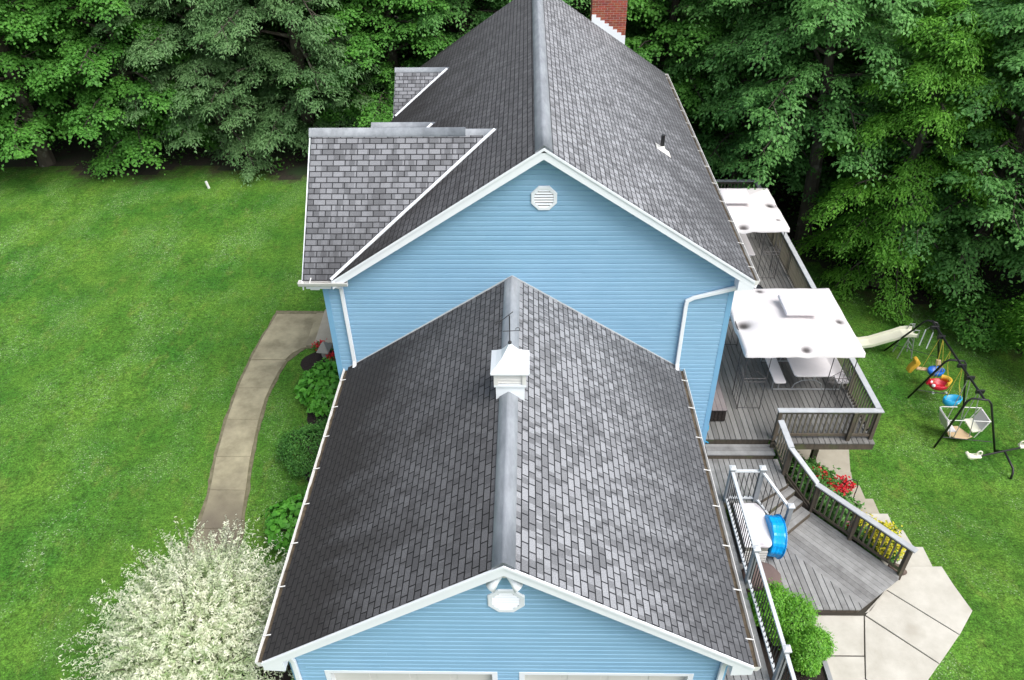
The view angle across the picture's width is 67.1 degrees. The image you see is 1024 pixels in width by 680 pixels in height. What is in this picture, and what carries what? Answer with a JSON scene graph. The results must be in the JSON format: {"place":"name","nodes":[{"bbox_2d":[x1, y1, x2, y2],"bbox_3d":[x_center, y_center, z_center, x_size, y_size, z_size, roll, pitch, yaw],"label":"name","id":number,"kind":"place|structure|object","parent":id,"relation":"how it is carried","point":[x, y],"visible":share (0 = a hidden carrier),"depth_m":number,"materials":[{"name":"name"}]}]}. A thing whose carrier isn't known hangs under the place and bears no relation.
{"place":"outdoors","nodes":[
{"label":"outdoors","id":0,"kind":"place"},
{"bbox_2d":[183,311,323,560],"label":"walk edging soil","id":1,"kind":"structure","parent":0,"point":[289,358],"depth_m":20.96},
{"bbox_2d":[0,165,1023,679],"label":"lawn","id":2,"kind":"structure","parent":0,"point":[136,313],"depth_m":22.54,"materials":[{"name":"green plant"}]},
{"bbox_2d":[150,601,292,679],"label":"planting bed soil","id":3,"kind":"structure","parent":2,"relation":"on","point":[286,675],"depth_m":15.32,"materials":[{"name":"brown soil"}]},
{"bbox_2d":[56,514,293,679],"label":"variegated willow","id":4,"kind":"object","parent":3,"relation":"on","point":[188,619],"visible":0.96,"depth_m":13.85,"materials":[{"name":"white plant"}]},
{"bbox_2d":[188,314,315,570],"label":"front walk","id":5,"kind":"structure","parent":2,"relation":"on","point":[285,336],"depth_m":21.05,"materials":[{"name":"concrete"}]},
{"bbox_2d":[260,490,305,556],"bbox_3d":[-4.913,4.072,17.673,1.662,1.290,1.720,-25,43,-28],"label":"broadleaf bush","id":6,"kind":"object","parent":2,"relation":"on","point":[276,517],"visible":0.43,"depth_m":17.27,"materials":[{"name":"green plant"}]},
{"bbox_2d":[303,456,315,481],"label":"planting bed soil","id":7,"kind":"structure","parent":2,"relation":"on","point":[307,478],"depth_m":19.63,"materials":[{"name":"brown soil"}]},
{"bbox_2d":[272,412,328,479],"bbox_3d":[-5.052,2.558,19.651,2.119,1.338,1.876,-20,41,-24],"label":"boxwood bush","id":8,"kind":"object","parent":7,"relation":"on","point":[294,438],"visible":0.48,"depth_m":19.33,"materials":[{"name":"green plant"}]},
{"bbox_2d":[300,350,335,370],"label":"planting bed soil","id":9,"kind":"structure","parent":2,"relation":"on","point":[308,362],"depth_m":23.32,"materials":[{"name":"brown soil"}]},
{"bbox_2d":[316,341,331,357],"bbox_3d":[-5.648,0.272,23.296,0.383,0.570,0.492,3,37,6],"label":"stone lantern","id":10,"kind":"object","parent":9,"relation":"on","point":[324,348],"visible":0.9,"depth_m":23.11,"materials":[{"name":"grey stone"}]},
{"bbox_2d":[326,351,335,361],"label":"red geranium","id":11,"kind":"object","parent":9,"relation":"on","point":[331,355],"visible":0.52,"depth_m":23.11,"materials":[{"name":"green plant"}]},
{"bbox_2d":[307,397,329,429],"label":"planting bed soil","id":12,"kind":"structure","parent":2,"relation":"on","point":[311,417],"depth_m":21.28,"materials":[{"name":"brown soil"}]},
{"bbox_2d":[292,357,339,417],"bbox_3d":[-5.124,1.215,21.562,1.920,1.188,2.139,0,37,1],"label":"hydrangea bush","id":13,"kind":"object","parent":12,"relation":"on","point":[322,375],"visible":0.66,"depth_m":21.10,"materials":[{"name":"green plant"}]},
{"bbox_2d":[311,338,326,349],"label":"red geranium","id":14,"kind":"object","parent":2,"relation":"on","point":[316,345],"visible":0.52,"depth_m":23.62,"materials":[{"name":"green plant"}]},
{"bbox_2d":[306,309,333,348],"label":"front steps","id":15,"kind":"structure","parent":2,"relation":"on","point":[320,329],"depth_m":24.25,"materials":[{"name":"concrete"}]},
{"bbox_2d":[255,0,760,679],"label":"house","id":16,"kind":"structure","parent":2,"relation":"on","point":[529,270],"depth_m":15.64,"materials":[{"name":"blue plastic"}]},
{"bbox_2d":[324,670,497,679],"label":"garage door","id":17,"kind":"structure","parent":16,"relation":"in","point":[330,674],"depth_m":13.39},
{"bbox_2d":[519,672,693,679],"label":"garage door","id":18,"kind":"structure","parent":16,"relation":"in","point":[522,675],"depth_m":13.30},
{"bbox_2d":[705,444,788,679],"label":"garage side deck","id":19,"kind":"structure","parent":2,"relation":"on","point":[743,453],"depth_m":19.35,"materials":[{"name":"grey wood"}]},
{"bbox_2d":[756,611,826,679],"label":"planting bed soil","id":20,"kind":"structure","parent":2,"relation":"on","point":[821,676],"depth_m":16.16,"materials":[{"name":"brown soil"}]},
{"bbox_2d":[747,578,800,639],"bbox_3d":[5.559,5.732,16.529,1.120,1.266,1.290,0,37,1],"label":"spirea bush","id":21,"kind":"object","parent":20,"relation":"on","point":[780,593],"visible":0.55,"depth_m":16.32,"materials":[{"name":"green plant"}]},
{"bbox_2d":[764,587,820,649],"bbox_3d":[5.907,5.862,16.369,1.258,1.244,1.201,0,37,1],"label":"spirea bush","id":22,"kind":"object","parent":20,"relation":"on","point":[807,613],"visible":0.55,"depth_m":16.12,"materials":[{"name":"green plant"}]},
{"bbox_2d":[786,621,837,677],"bbox_3d":[6.141,6.291,15.912,0.995,1.102,1.163,26,44,31],"label":"spirea bush","id":23,"kind":"object","parent":20,"relation":"on","point":[811,636],"visible":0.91,"depth_m":15.69,"materials":[{"name":"green plant"}]},
{"bbox_2d":[705,179,884,475],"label":"raised deck","id":24,"kind":"structure","parent":2,"relation":"on","point":[846,426],"depth_m":20.99,"materials":[{"name":"grey wood"}]},
{"bbox_2d":[710,380,726,420],"bbox_3d":[5.327,1.588,20.865,0.632,0.435,1.400,0,37,1],"label":"storage bench","id":25,"kind":"object","parent":24,"relation":"on","point":[719,410],"visible":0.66,"depth_m":20.38,"materials":[{"name":"grey wood"}]},
{"bbox_2d":[739,233,754,255],"bbox_3d":[7.340,-3.360,27.183,2.020,0.745,1.850,0,37,1],"label":"picnic table","id":26,"kind":"object","parent":24,"relation":"on","point":[747,244],"visible":0.1,"depth_m":26.98,"materials":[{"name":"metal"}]},
{"bbox_2d":[719,188,789,278],"bbox_3d":[7.445,-3.822,26.426,3.024,2.390,2.923,0,37,1],"label":"gazebo","id":27,"kind":"object","parent":24,"relation":"on","point":[754,210],"visible":0.56,"depth_m":25.54,"materials":[{"name":"white fabric"}]},
{"bbox_2d":[724,288,865,408],"bbox_3d":[7.490,0.067,21.253,3.024,2.390,3.024,0,37,1],"label":"gazebo","id":28,"kind":"object","parent":24,"relation":"on","point":[771,323],"visible":0.87,"depth_m":20.41,"materials":[{"name":"white fabric"}]},
{"bbox_2d":[760,357,848,389],"bbox_3d":[8.180,0.710,21.754,2.020,0.745,1.850,0,37,1],"label":"picnic table","id":29,"kind":"object","parent":24,"relation":"on","point":[810,367],"visible":0.52,"depth_m":21.26,"materials":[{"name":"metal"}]},
{"bbox_2d":[767,461,878,559],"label":"flower bed soil","id":30,"kind":"structure","parent":2,"relation":"on","point":[820,500],"depth_m":20.57,"materials":[{"name":"brown soil"}]},
{"bbox_2d":[772,449,805,477],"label":"garden plant","id":31,"kind":"object","parent":30,"relation":"on","point":[792,461],"visible":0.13,"depth_m":21.20,"materials":[{"name":"green plant"}]},
{"bbox_2d":[788,455,840,501],"bbox_3d":[7.943,3.675,20.387,1.531,1.224,1.138,17,40,22],"label":"garden plant","id":32,"kind":"object","parent":30,"relation":"on","point":[812,465],"visible":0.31,"depth_m":20.20,"materials":[{"name":"green plant"}]},
{"bbox_2d":[805,470,840,517],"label":"garden plant","id":33,"kind":"object","parent":30,"relation":"on","point":[825,484],"visible":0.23,"depth_m":19.53,"materials":[{"name":"green plant"}]},
{"bbox_2d":[806,464,827,480],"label":"red geranium","id":34,"kind":"object","parent":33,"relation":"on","point":[823,474],"visible":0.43,"depth_m":20.08,"materials":[{"name":"green plant"}]},
{"bbox_2d":[816,492,865,540],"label":"garden plant","id":35,"kind":"object","parent":30,"relation":"on","point":[851,500],"visible":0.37,"depth_m":19.07,"materials":[{"name":"green plant"}]},
{"bbox_2d":[843,479,857,497],"bbox_3d":[8.496,4.025,19.630,0.382,1.412,0.023,0,37,1],"label":"shepherd hook","id":36,"kind":"object","parent":30,"relation":"on","point":[857,485],"visible":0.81,"depth_m":19.29,"materials":[{"name":"black metal"}]},
{"bbox_2d":[821,474,856,495],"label":"red geranium","id":37,"kind":"object","parent":36,"relation":"hanging from","point":[846,487],"visible":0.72,"depth_m":19.63,"materials":[{"name":"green plant"}]},
{"bbox_2d":[857,523,901,562],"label":"garden plant","id":38,"kind":"object","parent":30,"relation":"on","point":[870,545],"visible":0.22,"depth_m":18.45,"materials":[{"name":"green plant"}]},
{"bbox_2d":[868,517,905,560],"bbox_3d":[8.889,4.668,18.311,1.001,0.605,1.072,0,37,1],"label":"yellow coreopsis","id":39,"kind":"object","parent":30,"relation":"on","point":[889,526],"visible":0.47,"depth_m":18.16,"materials":[{"name":"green plant"}]},
{"bbox_2d":[728,420,918,612],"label":"deck","id":40,"kind":"structure","parent":2,"relation":"on","point":[829,568],"depth_m":18.17,"materials":[{"name":"grey wood"}]},
{"bbox_2d":[731,503,771,563],"bbox_3d":[5.689,4.611,18.357,0.720,0.730,1.310,0,37,1],"label":"deck box","id":41,"kind":"object","parent":40,"relation":"on","point":[755,512],"visible":0.71,"depth_m":18.07,"materials":[{"name":"white plastic"}]},
{"bbox_2d":[723,465,795,679],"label":"metal baluster railing","id":42,"kind":"object","parent":40,"relation":"on","point":[785,650],"visible":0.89,"depth_m":16.78,"materials":[{"name":"white metal"}]},
{"bbox_2d":[741,561,781,605],"bbox_3d":[5.631,5.421,17.455,1.064,0.480,1.047,0,37,1],"label":"covered table","id":43,"kind":"object","parent":40,"relation":"on","point":[771,572],"visible":0.36,"depth_m":17.28,"materials":[{"name":"brown fabric"}]},
{"bbox_2d":[765,514,786,558],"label":"kiddie pool","id":44,"kind":"structure","parent":40,"relation":"on","point":[776,525],"depth_m":17.79,"materials":[{"name":"blue plastic"}]},
{"bbox_2d":[849,510,876,539],"bbox_3d":[8.578,4.424,18.715,0.769,0.508,0.779,16,40,21],"label":"yellow coreopsis","id":45,"kind":"object","parent":2,"relation":"on","point":[860,523],"visible":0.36,"depth_m":18.57,"materials":[{"name":"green plant"}]},
{"bbox_2d":[833,472,931,565],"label":"concrete steps","id":46,"kind":"structure","parent":2,"relation":"on","point":[919,557],"depth_m":19.97,"materials":[{"name":"beige concrete"}]},
{"bbox_2d":[816,590,953,679],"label":"landing base","id":47,"kind":"object","parent":2,"relation":"on","point":[861,612],"visible":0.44,"depth_m":17.21,"materials":[{"name":"grey concrete"}]},
{"bbox_2d":[813,566,971,679],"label":"landing","id":48,"kind":"object","parent":47,"relation":"on","point":[932,592],"visible":0.77,"depth_m":16.88,"materials":[{"name":"concrete"}]},
{"bbox_2d":[818,650,832,679],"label":"bed edging","id":49,"kind":"object","parent":48,"relation":"on","point":[826,670],"depth_m":15.96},
{"bbox_2d":[887,563,899,571],"bbox_3d":[8.973,5.335,18.110,0.328,0.176,0.244,0,37,1],"label":"edging stone","id":50,"kind":"object","parent":48,"relation":"on","point":[891,567],"visible":0.47,"depth_m":18.05,"materials":[{"name":"grey stone"}]},
{"bbox_2d":[857,324,919,358],"bbox_3d":[12.515,-0.053,25.858,1.917,1.179,0.502,8,38,11],"label":"slide","id":51,"kind":"object","parent":2,"relation":"on","point":[887,336],"visible":0.76,"depth_m":25.81,"materials":[{"name":"beige plastic"}]},
{"bbox_2d":[883,320,995,451],"bbox_3d":[13.233,1.039,23.731,1.770,1.994,4.921,0,37,1],"label":"swing set","id":52,"kind":"object","parent":2,"relation":"on","point":[940,335],"visible":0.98,"depth_m":22.75,"materials":[{"name":"metal"}]},
{"bbox_2d":[906,340,944,376],"bbox_3d":[13.154,0.492,24.213,1.077,1.561,0.399,13,39,18],"label":"glider swing","id":53,"kind":"object","parent":52,"relation":"hanging from","point":[915,363],"visible":0.84,"depth_m":24.51,"materials":[{"name":"yellow plastic"}]},
{"bbox_2d":[919,327,932,348],"bbox_3d":[13.106,-0.108,24.353,0.143,0.775,0.272,-31,46,-33],"label":"trapeze bar","id":54,"kind":"object","parent":52,"relation":"hanging from","point":[923,336],"visible":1,"depth_m":24.36,"materials":[{"name":"metal"}]},
{"bbox_2d":[925,351,952,393],"bbox_3d":[13.234,0.924,23.659,0.744,1.585,0.450,0,37,1],"label":"toddler swing","id":55,"kind":"object","parent":52,"relation":"hanging from","point":[943,382],"visible":0.95,"depth_m":23.94,"materials":[{"name":"red plastic"}]},
{"bbox_2d":[938,369,962,412],"bbox_3d":[13.157,1.475,22.916,0.627,1.571,0.348,0,37,1],"label":"baby swing","id":56,"kind":"object","parent":52,"relation":"hanging from","point":[949,400],"visible":0.84,"depth_m":23.11,"materials":[{"name":"teal plastic"}]},
{"bbox_2d":[939,380,990,438],"bbox_3d":[13.223,2.016,22.386,1.260,1.742,0.693,0,37,1],"label":"lawn glider","id":57,"kind":"object","parent":52,"relation":"hanging from","point":[979,421],"visible":0.91,"depth_m":22.66,"materials":[{"name":"beige plastic"}]},
{"bbox_2d":[928,289,1017,353],"bbox_3d":[15.907,-0.810,26.428,2.708,1.725,3.136,0,37,1],"label":"edge shrub","id":58,"kind":"object","parent":2,"relation":"on","point":[990,313],"visible":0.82,"depth_m":26.16,"materials":[{"name":"green plant"}]},
{"bbox_2d":[965,441,1023,478],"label":"see saw","id":59,"kind":"object","parent":2,"relation":"on","point":[977,455],"visible":1,"depth_m":21.72,"materials":[{"name":"beige plastic"}]},
{"bbox_2d":[988,281,1023,365],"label":"edge shrub","id":60,"kind":"object","parent":2,"relation":"on","point":[1014,325],"visible":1,"depth_m":25.04,"materials":[{"name":"green plant"}]},
{"bbox_2d":[0,16,1023,353],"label":"forest floor","id":61,"kind":"structure","parent":0,"point":[74,152],"depth_m":34.87,"materials":[{"name":"green plant"}]},
{"bbox_2d":[0,69,32,142],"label":"maple tree","id":62,"kind":"object","parent":61,"relation":"on","point":[22,78],"visible":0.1,"depth_m":36.24,"materials":[{"name":"green plant"}]},
{"bbox_2d":[0,7,44,101],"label":"oak tree","id":63,"kind":"object","parent":61,"relation":"on","point":[19,53],"visible":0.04,"depth_m":35.37,"materials":[{"name":"green plant"}]},
{"bbox_2d":[0,0,133,170],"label":"maple tree","id":64,"kind":"object","parent":61,"relation":"on","point":[32,126],"visible":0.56,"depth_m":31.65,"materials":[{"name":"green plant"}]},
{"bbox_2d":[0,1,148,119],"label":"maple tree","id":65,"kind":"object","parent":61,"relation":"on","point":[71,96],"visible":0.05,"depth_m":36.10,"materials":[{"name":"green plant"}]},
{"bbox_2d":[0,0,227,181],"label":"maple tree","id":66,"kind":"object","parent":61,"relation":"on","point":[114,47],"visible":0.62,"depth_m":31.24,"materials":[{"name":"green plant"}]},
{"bbox_2d":[39,0,283,147],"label":"walnut tree","id":67,"kind":"object","parent":61,"relation":"on","point":[164,62],"visible":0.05,"depth_m":34.41,"materials":[{"name":"green plant"}]},
{"bbox_2d":[88,0,318,186],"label":"walnut tree","id":68,"kind":"object","parent":61,"relation":"on","point":[220,118],"visible":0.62,"depth_m":31.73,"materials":[{"name":"green plant"}]},
{"bbox_2d":[179,0,346,118],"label":"oak tree","id":69,"kind":"object","parent":61,"relation":"on","point":[284,32],"visible":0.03,"depth_m":34.75,"materials":[{"name":"green plant"}]},
{"bbox_2d":[175,0,406,164],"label":"walnut tree","id":70,"kind":"object","parent":61,"relation":"on","point":[306,109],"visible":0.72,"depth_m":31.40,"materials":[{"name":"green plant"}]},
{"bbox_2d":[259,1,406,70],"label":"walnut tree","id":71,"kind":"object","parent":61,"relation":"on","point":[336,8],"visible":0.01,"depth_m":41.54,"materials":[{"name":"green plant"}]},
{"bbox_2d":[263,0,455,127],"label":"maple tree","id":72,"kind":"object","parent":61,"relation":"on","point":[408,55],"visible":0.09,"depth_m":34.00,"materials":[{"name":"green plant"}]},
{"bbox_2d":[302,0,458,127],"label":"maple tree","id":73,"kind":"object","parent":61,"relation":"on","point":[353,19],"visible":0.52,"depth_m":31.48,"materials":[{"name":"green plant"}]},
{"bbox_2d":[372,1,482,55],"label":"oak tree","id":74,"kind":"object","parent":61,"relation":"on","point":[446,28],"visible":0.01,"depth_m":40.54,"materials":[{"name":"green plant"}]},
{"bbox_2d":[373,0,511,111],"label":"oak tree","id":75,"kind":"object","parent":61,"relation":"on","point":[462,17],"visible":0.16,"depth_m":31.35,"materials":[{"name":"green plant"}]},
{"bbox_2d":[399,0,589,60],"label":"oak tree","id":76,"kind":"object","parent":61,"relation":"on","point":[420,51],"visible":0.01,"depth_m":34.63,"materials":[{"name":"green plant"}]},
{"bbox_2d":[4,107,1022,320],"bbox_3d":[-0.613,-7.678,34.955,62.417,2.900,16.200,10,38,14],"label":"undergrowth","id":77,"kind":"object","parent":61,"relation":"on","point":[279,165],"visible":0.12,"depth_m":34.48,"materials":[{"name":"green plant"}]},
{"bbox_2d":[472,5,664,54],"bbox_3d":[3.152,-17.956,34.995,11.206,16.230,11.199,-15,39,-18],"label":"maple tree","id":78,"kind":"object","parent":61,"relation":"on","point":[645,32],"visible":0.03,"depth_m":34.52,"materials":[{"name":"green plant"}]},
{"bbox_2d":[562,0,689,83],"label":"oak tree","id":79,"kind":"object","parent":61,"relation":"on","point":[576,5],"visible":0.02,"depth_m":33.10,"materials":[{"name":"green plant"}]},
{"bbox_2d":[585,0,775,165],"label":"maple tree","id":80,"kind":"object","parent":61,"relation":"on","point":[671,33],"visible":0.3,"depth_m":30.69,"materials":[{"name":"green plant"}]},
{"bbox_2d":[626,1,743,89],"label":"oak tree","id":81,"kind":"object","parent":61,"relation":"on","point":[661,52],"depth_m":41.19,"materials":[{"name":"green plant"}]},
{"bbox_2d":[629,0,786,166],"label":"walnut tree","id":82,"kind":"object","parent":61,"relation":"on","point":[696,41],"visible":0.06,"depth_m":36.18,"materials":[{"name":"green plant"}]},
{"bbox_2d":[652,0,868,202],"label":"oak tree","id":83,"kind":"object","parent":61,"relation":"on","point":[714,154],"visible":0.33,"depth_m":30.27,"materials":[{"name":"green plant"}]},
{"bbox_2d":[716,1,901,148],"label":"oak tree","id":84,"kind":"object","parent":61,"relation":"on","point":[804,74],"visible":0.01,"depth_m":35.76,"materials":[{"name":"green plant"}]},
{"bbox_2d":[692,0,950,248],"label":"leaning tree","id":85,"kind":"object","parent":61,"relation":"on","point":[841,12],"visible":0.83,"depth_m":26.51,"materials":[{"name":"green plant"}]},
{"bbox_2d":[743,0,994,208],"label":"maple tree","id":86,"kind":"object","parent":61,"relation":"on","point":[831,176],"visible":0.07,"depth_m":31.32,"materials":[{"name":"green plant"}]},
{"bbox_2d":[794,0,1020,328],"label":"young ash tree","id":87,"kind":"object","parent":61,"relation":"on","point":[940,69],"visible":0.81,"depth_m":25.58,"materials":[{"name":"green plant"}]},
{"bbox_2d":[833,0,1023,313],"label":"oak tree","id":88,"kind":"object","parent":61,"relation":"on","point":[973,244],"visible":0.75,"depth_m":25.21,"materials":[{"name":"green plant"}]},
{"bbox_2d":[833,0,1023,178],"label":"maple tree","id":89,"kind":"object","parent":61,"relation":"on","point":[852,57],"depth_m":35.59,"materials":[{"name":"green plant"}]},
{"bbox_2d":[860,0,1023,282],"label":"young ash tree","id":90,"kind":"object","parent":61,"relation":"on","point":[1007,76],"visible":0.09,"depth_m":27.66,"materials":[{"name":"green plant"}]},
{"bbox_2d":[978,131,1023,282],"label":"oak tree","id":91,"kind":"object","parent":61,"relation":"on","point":[1018,262],"visible":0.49,"depth_m":25.86,"materials":[{"name":"green plant"}]},
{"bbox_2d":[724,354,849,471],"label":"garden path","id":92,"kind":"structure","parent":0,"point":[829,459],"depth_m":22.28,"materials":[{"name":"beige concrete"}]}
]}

